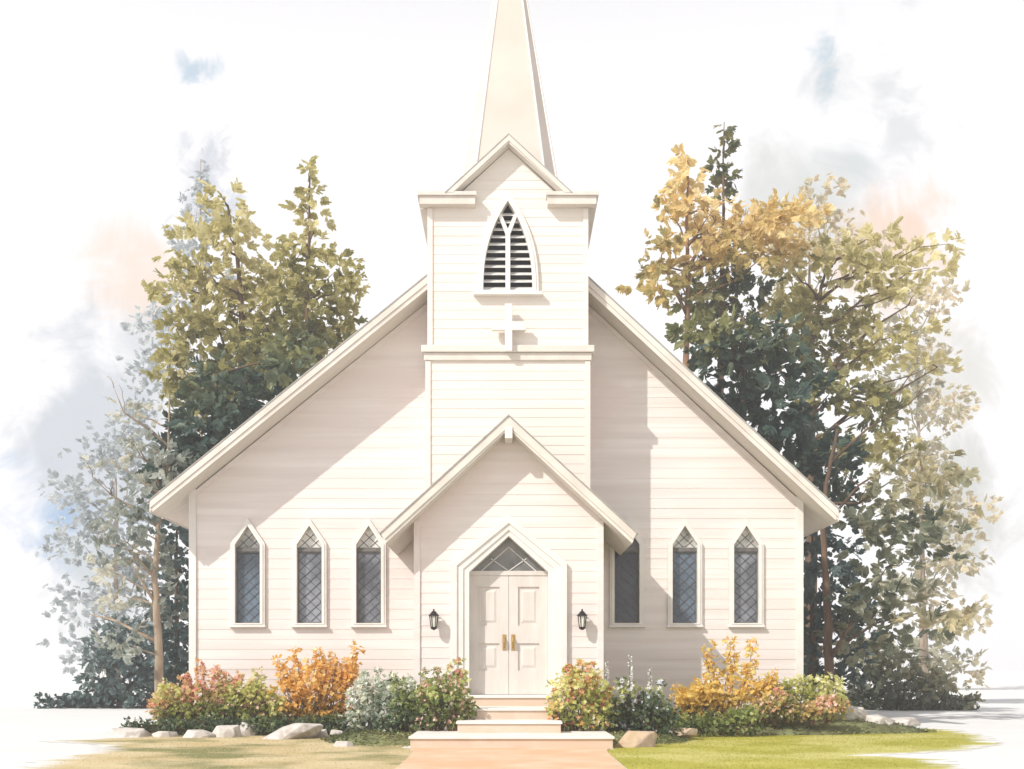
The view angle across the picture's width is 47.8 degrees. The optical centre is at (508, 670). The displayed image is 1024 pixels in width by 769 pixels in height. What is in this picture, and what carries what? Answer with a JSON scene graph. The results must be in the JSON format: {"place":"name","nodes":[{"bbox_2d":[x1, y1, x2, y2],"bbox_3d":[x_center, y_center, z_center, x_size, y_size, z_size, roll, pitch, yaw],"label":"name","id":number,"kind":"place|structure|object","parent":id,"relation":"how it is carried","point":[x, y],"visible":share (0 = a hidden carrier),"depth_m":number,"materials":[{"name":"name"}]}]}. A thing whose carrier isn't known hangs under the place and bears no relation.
{"place":"outdoors","nodes":[
{"label":"outdoors","id":0,"kind":"place"},
{"bbox_2d":[16,733,412,768],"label":"dry lawn","id":1,"kind":"structure","parent":0,"point":[107,747],"depth_m":19.61,"materials":[{"name":"plant"}]},
{"bbox_2d":[108,727,149,736],"bbox_3d":[-8.215,1.399,25.168,0.960,0.288,0.696,0,0,-23],"label":"rock","id":2,"kind":"object","parent":1,"relation":"on","point":[127,732],"visible":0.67,"depth_m":25.06,"materials":[{"name":"beige stone"}]},
{"bbox_2d":[152,731,177,736],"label":"rock","id":3,"kind":"object","parent":1,"relation":"on","point":[164,734],"visible":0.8,"depth_m":25.03,"materials":[{"name":"white stone"}]},
{"bbox_2d":[182,729,215,737],"bbox_3d":[-6.718,1.427,25.018,0.856,0.289,0.642,0,0,0],"label":"rock","id":4,"kind":"object","parent":1,"relation":"on","point":[202,733],"visible":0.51,"depth_m":24.80,"materials":[{"name":"white stone"}]},
{"bbox_2d":[212,725,241,736],"bbox_3d":[-6.121,1.389,25.064,0.642,0.399,0.415,0,0,-15],"label":"rock","id":5,"kind":"object","parent":1,"relation":"on","point":[227,731],"visible":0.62,"depth_m":24.94,"materials":[{"name":"beige stone"}]},
{"bbox_2d":[119,709,354,735],"bbox_3d":[-6.031,1.188,25.678,5.257,0.664,1.031,0,0,0],"label":"shrub","id":6,"kind":"object","parent":1,"relation":"on","point":[178,725],"visible":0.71,"depth_m":25.61,"materials":[{"name":"green plant"}]},
{"bbox_2d":[240,722,257,735],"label":"rock","id":7,"kind":"object","parent":1,"relation":"on","point":[245,730],"visible":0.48,"depth_m":25.46,"materials":[{"name":"beige stone"}]},
{"bbox_2d":[151,716,394,734],"bbox_3d":[-5.194,1.291,27.417,7.623,0.378,3.260,0,0,0],"label":"flower bed","id":8,"kind":"object","parent":1,"relation":"on","point":[267,732],"visible":0.08,"depth_m":26.09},
{"bbox_2d":[145,657,284,721],"bbox_3d":[-6.736,0.500,26.699,3.277,1.611,1.262,0,0,0],"label":"flowering shrub","id":9,"kind":"object","parent":8,"relation":"on","point":[191,692],"visible":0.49,"depth_m":26.50,"materials":[{"name":"pink plant"}]},
{"bbox_2d":[155,666,290,722],"bbox_3d":[-6.509,0.561,26.326,3.140,1.332,0.827,0,0,0],"label":"leafy shrub","id":10,"kind":"object","parent":8,"relation":"on","point":[251,687],"visible":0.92,"depth_m":26.21,"materials":[{"name":"green plant"}]},
{"bbox_2d":[268,640,365,720],"bbox_3d":[-4.350,0.264,26.231,2.190,1.915,1.338,0,0,0],"label":"orange bush","id":11,"kind":"object","parent":8,"relation":"on","point":[341,682],"visible":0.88,"depth_m":26.20,"materials":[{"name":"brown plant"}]},
{"bbox_2d":[262,723,322,739],"bbox_3d":[-4.605,1.401,24.541,1.136,0.541,1.009,0,0,26],"label":"rock","id":12,"kind":"object","parent":1,"relation":"on","point":[301,730],"visible":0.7,"depth_m":24.30,"materials":[{"name":"beige stone"}]},
{"bbox_2d":[316,729,327,737],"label":"rock","id":13,"kind":"object","parent":1,"relation":"on","point":[323,733],"visible":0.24,"depth_m":24.86,"materials":[{"name":"grey stone"}]},
{"bbox_2d":[329,729,343,735],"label":"rock","id":14,"kind":"object","parent":1,"relation":"on","point":[333,731],"visible":0.32,"depth_m":24.89,"materials":[{"name":"beige stone"}]},
{"bbox_2d":[333,741,353,746],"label":"rock","id":15,"kind":"object","parent":1,"relation":"on","point":[343,743],"visible":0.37,"depth_m":21.87,"materials":[{"name":"white stone"}]},
{"bbox_2d":[326,731,412,745],"bbox_3d":[-2.297,1.372,24.361,3.229,0.216,4.498,0,0,0],"label":"flower bed","id":16,"kind":"object","parent":1,"relation":"on","point":[400,741],"visible":0.2,"depth_m":22.73,"materials":[{"name":"green plant"}]},
{"bbox_2d":[338,666,417,732],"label":"flowering bush","id":17,"kind":"object","parent":16,"relation":"on","point":[362,698],"visible":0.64,"depth_m":24.81,"materials":[{"name":"green plant"}]},
{"bbox_2d":[373,672,428,734],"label":"green bush","id":18,"kind":"object","parent":16,"relation":"on","point":[403,720],"visible":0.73,"depth_m":23.49,"materials":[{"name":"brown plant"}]},
{"bbox_2d":[404,657,480,730],"bbox_3d":[-1.330,0.555,23.396,1.229,1.668,1.218,0,0,43],"label":"flowering bush","id":19,"kind":"object","parent":16,"relation":"on","point":[438,697],"visible":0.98,"depth_m":23.30,"materials":[{"name":"green plant"}]},
{"bbox_2d":[0,671,1023,768],"bbox_3d":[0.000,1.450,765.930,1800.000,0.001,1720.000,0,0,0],"label":"ground","id":20,"kind":"structure","parent":0,"point":[27,729],"depth_m":34.02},
{"bbox_2d":[33,613,172,708],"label":"dark shrub","id":21,"kind":"object","parent":20,"relation":"on","point":[106,694],"visible":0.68,"depth_m":43.67,"materials":[{"name":"green plant"}]},
{"bbox_2d":[34,392,180,687],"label":"misty tree","id":22,"kind":"object","parent":20,"relation":"on","point":[78,496],"visible":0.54,"depth_m":84.22,"materials":[{"name":"grey plant"}]},
{"bbox_2d":[81,376,196,719],"bbox_3d":[-10.825,-3.565,33.830,3.562,10.257,2.931,0,0,0],"label":"leafy tree","id":23,"kind":"object","parent":20,"relation":"on","point":[157,605],"visible":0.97,"depth_m":33.93,"materials":[{"name":"grey plant"}]},
{"bbox_2d":[144,486,188,698],"bbox_3d":[-10.726,-2.455,36.834,2.119,8.018,3.861,0,0,0],"label":"cypress tree","id":24,"kind":"object","parent":20,"relation":"on","point":[177,634],"visible":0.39,"depth_m":36.64,"materials":[{"name":"green plant"}]},
{"bbox_2d":[115,148,236,436],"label":"misty tree","id":25,"kind":"object","parent":20,"relation":"on","point":[190,245],"visible":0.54,"depth_m":89.36,"materials":[{"name":"grey plant"}]},
{"bbox_2d":[140,177,304,429],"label":"leafy tree","id":26,"kind":"object","parent":20,"relation":"on","point":[204,325],"visible":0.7,"depth_m":41.56,"materials":[{"name":"green plant"}]},
{"bbox_2d":[135,329,319,493],"bbox_3d":[-8.306,-4.425,34.970,5.757,11.963,3.719,0,0,-17],"label":"leafy tree","id":27,"kind":"object","parent":20,"relation":"on","point":[227,415],"visible":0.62,"depth_m":34.43,"materials":[{"name":"green plant"}]},
{"bbox_2d":[237,155,370,371],"bbox_3d":[-7.070,-8.093,40.434,4.612,19.289,3.724,0,0,0],"label":"leafy tree","id":28,"kind":"object","parent":20,"relation":"on","point":[306,296],"visible":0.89,"depth_m":39.89,"materials":[{"name":"green plant"}]},
{"bbox_2d":[147,0,840,728],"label":"church","id":29,"kind":"structure","parent":20,"relation":"on","point":[507,438],"depth_m":28.05,"materials":[{"name":"paint"}]},
{"bbox_2d":[229,518,265,626],"bbox_3d":[-6.340,-2.365,28.150,0.880,2.650,0.280,0,0,0],"label":"window","id":30,"kind":"structure","parent":29,"relation":"in","point":[247,548],"depth_m":28.19,"materials":[{"name":"grey glass"}]},
{"bbox_2d":[291,518,327,626],"bbox_3d":[-4.840,-2.365,28.150,0.880,2.650,0.280,0,0,0],"label":"window","id":31,"kind":"structure","parent":29,"relation":"in","point":[309,548],"depth_m":28.19,"materials":[{"name":"grey glass"}]},
{"bbox_2d":[350,518,386,626],"bbox_3d":[-3.400,-2.365,28.150,0.880,2.650,0.280,0,0,0],"label":"window","id":32,"kind":"structure","parent":29,"relation":"in","point":[368,548],"depth_m":28.19,"materials":[{"name":"grey glass"}]},
{"bbox_2d":[429,609,438,629],"bbox_3d":[-1.654,-1.130,25.762,0.219,0.470,0.302,0,0,22],"label":"wall lantern","id":33,"kind":"object","parent":29,"relation":"attached to","point":[433,616],"depth_m":25.68,"materials":[{"name":"black metal"}]},
{"bbox_2d":[470,575,508,693],"bbox_3d":[-0.443,-0.801,26.169,0.878,2.693,0.162,0,0,0],"label":"door","id":34,"kind":"structure","parent":29,"relation":"in","point":[489,594],"depth_m":26.19,"materials":[{"name":"white wood"}]},
{"bbox_2d":[473,192,542,295],"bbox_3d":[-0.020,-9.875,26.895,1.600,2.410,0.470,0,0,0],"label":"louver window","id":35,"kind":"structure","parent":29,"relation":"in","point":[507,264],"depth_m":26.86,"materials":[{"name":"white paint"}]},
{"bbox_2d":[450,516,566,694],"bbox_3d":[0.000,-1.447,26.075,2.600,4.005,0.510,0,0,0],"label":"doorway","id":36,"kind":"structure","parent":29,"relation":"in","point":[508,548],"depth_m":25.85,"materials":[{"name":"white paint"}]},
{"bbox_2d":[509,575,547,693],"bbox_3d":[0.443,-0.801,26.169,0.878,2.693,0.162,0,0,0],"label":"door","id":37,"kind":"structure","parent":29,"relation":"in","point":[528,594],"depth_m":26.19,"materials":[{"name":"white wood"}]},
{"bbox_2d":[577,609,586,629],"bbox_3d":[1.648,-1.130,25.762,0.219,0.470,0.302,0,0,22],"label":"wall lantern","id":38,"kind":"object","parent":29,"relation":"attached to","point":[582,616],"depth_m":25.68,"materials":[{"name":"black metal"}]},
{"bbox_2d":[609,519,644,626],"bbox_3d":[2.870,-2.365,28.150,0.880,2.650,0.280,0,0,0],"label":"window","id":39,"kind":"structure","parent":29,"relation":"in","point":[627,568],"depth_m":28.19,"materials":[{"name":"grey glass"}]},
{"bbox_2d":[667,519,702,626],"bbox_3d":[4.280,-2.365,28.150,0.880,2.650,0.280,0,0,0],"label":"window","id":40,"kind":"structure","parent":29,"relation":"in","point":[684,547],"depth_m":28.19,"materials":[{"name":"grey glass"}]},
{"bbox_2d":[728,518,764,626],"bbox_3d":[5.770,-2.365,28.150,0.880,2.650,0.280,0,0,0],"label":"window","id":41,"kind":"structure","parent":29,"relation":"in","point":[746,548],"depth_m":28.19,"materials":[{"name":"grey glass"}]},
{"bbox_2d":[395,748,625,768],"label":"walkway","id":42,"kind":"structure","parent":20,"relation":"on","point":[510,758],"depth_m":18.62,"materials":[{"name":"beige concrete"}]},
{"bbox_2d":[409,695,614,748],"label":"front steps","id":43,"kind":"structure","parent":20,"relation":"on","point":[510,721],"depth_m":22.55,"materials":[{"name":"beige concrete"}]},
{"bbox_2d":[150,715,940,745],"bbox_3d":[0.493,1.234,25.427,19.306,0.423,7.120,0,0,0],"label":"ground cover","id":44,"kind":"object","parent":20,"relation":"on","point":[345,733],"visible":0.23,"depth_m":23.46,"materials":[{"name":"green plant"}]},
{"bbox_2d":[615,143,835,366],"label":"gold tree","id":45,"kind":"object","parent":20,"relation":"on","point":[748,233],"visible":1,"depth_m":41.69,"materials":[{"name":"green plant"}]},
{"bbox_2d":[667,122,786,395],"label":"pine tree","id":46,"kind":"object","parent":20,"relation":"on","point":[717,306],"visible":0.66,"depth_m":42.83,"materials":[{"name":"green plant"}]},
{"bbox_2d":[664,303,869,531],"bbox_3d":[8.153,-4.930,36.042,6.654,12.989,4.974,0,0,0],"label":"tree","id":47,"kind":"object","parent":20,"relation":"on","point":[752,386],"visible":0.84,"depth_m":35.26,"materials":[{"name":"green plant"}]},
{"bbox_2d":[754,172,893,660],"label":"misty tree","id":48,"kind":"object","parent":20,"relation":"on","point":[837,215],"visible":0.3,"depth_m":79.38,"materials":[{"name":"yellow plant"}]},
{"bbox_2d":[803,526,883,701],"bbox_3d":[10.261,-1.921,36.988,3.051,7.537,3.563,0,0,0],"label":"cypress tree","id":49,"kind":"object","parent":20,"relation":"on","point":[844,572],"visible":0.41,"depth_m":36.48,"materials":[{"name":"green plant"}]},
{"bbox_2d":[742,216,966,698],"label":"leafy tree","id":50,"kind":"object","parent":20,"relation":"on","point":[877,394],"visible":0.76,"depth_m":43.65,"materials":[{"name":"green plant"}]},
{"bbox_2d":[814,379,983,717],"bbox_3d":[11.188,-3.444,32.673,4.715,10.000,3.494,0,0,0],"label":"leaning tree","id":51,"kind":"object","parent":20,"relation":"on","point":[955,621],"visible":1,"depth_m":32.70,"materials":[{"name":"green plant"}]},
{"bbox_2d":[832,629,985,710],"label":"dark shrub","id":52,"kind":"object","parent":20,"relation":"on","point":[927,685],"visible":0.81,"depth_m":41.70,"materials":[{"name":"green plant"}]},
{"bbox_2d":[834,267,1003,689],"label":"misty tree","id":53,"kind":"object","parent":20,"relation":"on","point":[921,408],"visible":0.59,"depth_m":84.45,"materials":[{"name":"green plant"}]},
{"bbox_2d":[0,0,1023,670],"label":"sky","id":54,"kind":"structure","parent":0,"point":[108,108],"materials":[{"name":"white"}]},
{"bbox_2d":[608,728,1004,768],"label":"lawn","id":55,"kind":"structure","parent":0,"point":[969,738],"depth_m":20.57,"materials":[{"name":"green plant"}]},
{"bbox_2d":[614,731,656,747],"bbox_3d":[2.362,1.372,21.855,0.704,0.452,0.612,0,0,41],"label":"rock","id":56,"kind":"object","parent":55,"relation":"on","point":[633,739],"visible":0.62,"depth_m":21.69,"materials":[{"name":"beige stone"}]},
{"bbox_2d":[609,733,687,745],"bbox_3d":[2.303,1.372,24.265,2.916,0.216,4.454,0,0,0],"label":"flower bed","id":57,"kind":"object","parent":55,"relation":"on","point":[618,738],"visible":0.07,"depth_m":23.05,"materials":[{"name":"green plant"}]},
{"bbox_2d":[544,658,620,730],"bbox_3d":[1.482,0.567,23.423,1.617,1.643,0.950,0,0,0],"label":"flowering bush","id":58,"kind":"object","parent":57,"relation":"on","point":[590,692],"visible":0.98,"depth_m":23.30,"materials":[{"name":"green plant"}]},
{"bbox_2d":[600,675,683,734],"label":"green bush","id":59,"kind":"object","parent":57,"relation":"on","point":[650,702],"visible":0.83,"depth_m":23.80,"materials":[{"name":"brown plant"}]},
{"bbox_2d":[605,661,609,683],"bbox_3d":[2.068,0.313,24.301,0.142,1.042,0.137,0,0,0],"label":"flower spike","id":60,"kind":"object","parent":59,"relation":"attached to","point":[607,676],"visible":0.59,"depth_m":24.28,"materials":[{"name":"white plant"}]},
{"bbox_2d":[627,655,632,711],"bbox_3d":[2.493,0.255,23.793,0.142,1.190,0.122,0,0,36],"label":"flower spike","id":61,"kind":"object","parent":59,"relation":"attached to","point":[631,678],"visible":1,"depth_m":23.79,"materials":[{"name":"white plant"}]},
{"bbox_2d":[647,668,652,691],"bbox_3d":[2.942,0.396,24.102,0.144,0.930,0.132,0,0,0],"label":"flower spike","id":62,"kind":"object","parent":59,"relation":"attached to","point":[649,682],"visible":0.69,"depth_m":24.09,"materials":[{"name":"white plant"}]},
{"bbox_2d":[671,728,697,737],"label":"rock","id":63,"kind":"object","parent":55,"relation":"on","point":[690,732],"visible":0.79,"depth_m":23.85,"materials":[{"name":"beige stone"}]},
{"bbox_2d":[653,703,771,736],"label":"shrub","id":64,"kind":"object","parent":55,"relation":"on","point":[739,720],"visible":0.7,"depth_m":25.12,"materials":[{"name":"green plant"}]},
{"bbox_2d":[613,717,928,734],"bbox_3d":[5.667,1.289,27.207,8.981,0.382,3.132,0,0,0],"label":"flower bed","id":65,"kind":"object","parent":55,"relation":"on","point":[798,728],"visible":0.17,"depth_m":26.30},
{"bbox_2d":[668,636,785,725],"bbox_3d":[4.979,0.238,26.221,2.723,2.123,1.296,0,0,0],"label":"orange bush","id":66,"kind":"object","parent":65,"relation":"on","point":[708,694],"visible":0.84,"depth_m":26.12,"materials":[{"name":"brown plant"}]},
{"bbox_2d":[745,687,854,724],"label":"shrub","id":67,"kind":"object","parent":65,"relation":"on","point":[820,707],"visible":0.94,"depth_m":25.80,"materials":[{"name":"green plant"}]},
{"bbox_2d":[771,672,847,721],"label":"leafy shrub","id":68,"kind":"object","parent":65,"relation":"on","point":[808,690],"visible":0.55,"depth_m":26.63,"materials":[{"name":"green plant"}]},
{"bbox_2d":[837,707,867,720],"bbox_3d":[8.110,1.049,27.146,0.743,0.378,0.496,0,0,0],"label":"rock","id":69,"kind":"object","parent":65,"relation":"on","point":[859,713],"visible":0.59,"depth_m":26.99,"materials":[{"name":"beige stone"}]},
{"bbox_2d":[865,714,894,724],"bbox_3d":[8.609,1.178,27.226,0.878,0.271,0.680,0,0,0],"label":"rock","id":70,"kind":"object","parent":65,"relation":"on","point":[879,719],"visible":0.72,"depth_m":26.94,"materials":[{"name":"beige stone"}]},
{"bbox_2d":[890,717,920,725],"bbox_3d":[9.379,1.224,27.566,0.604,0.209,0.694,0,0,-40],"label":"rock","id":71,"kind":"object","parent":65,"relation":"on","point":[910,721],"visible":0.67,"depth_m":27.39,"materials":[{"name":"beige stone"}]}
]}

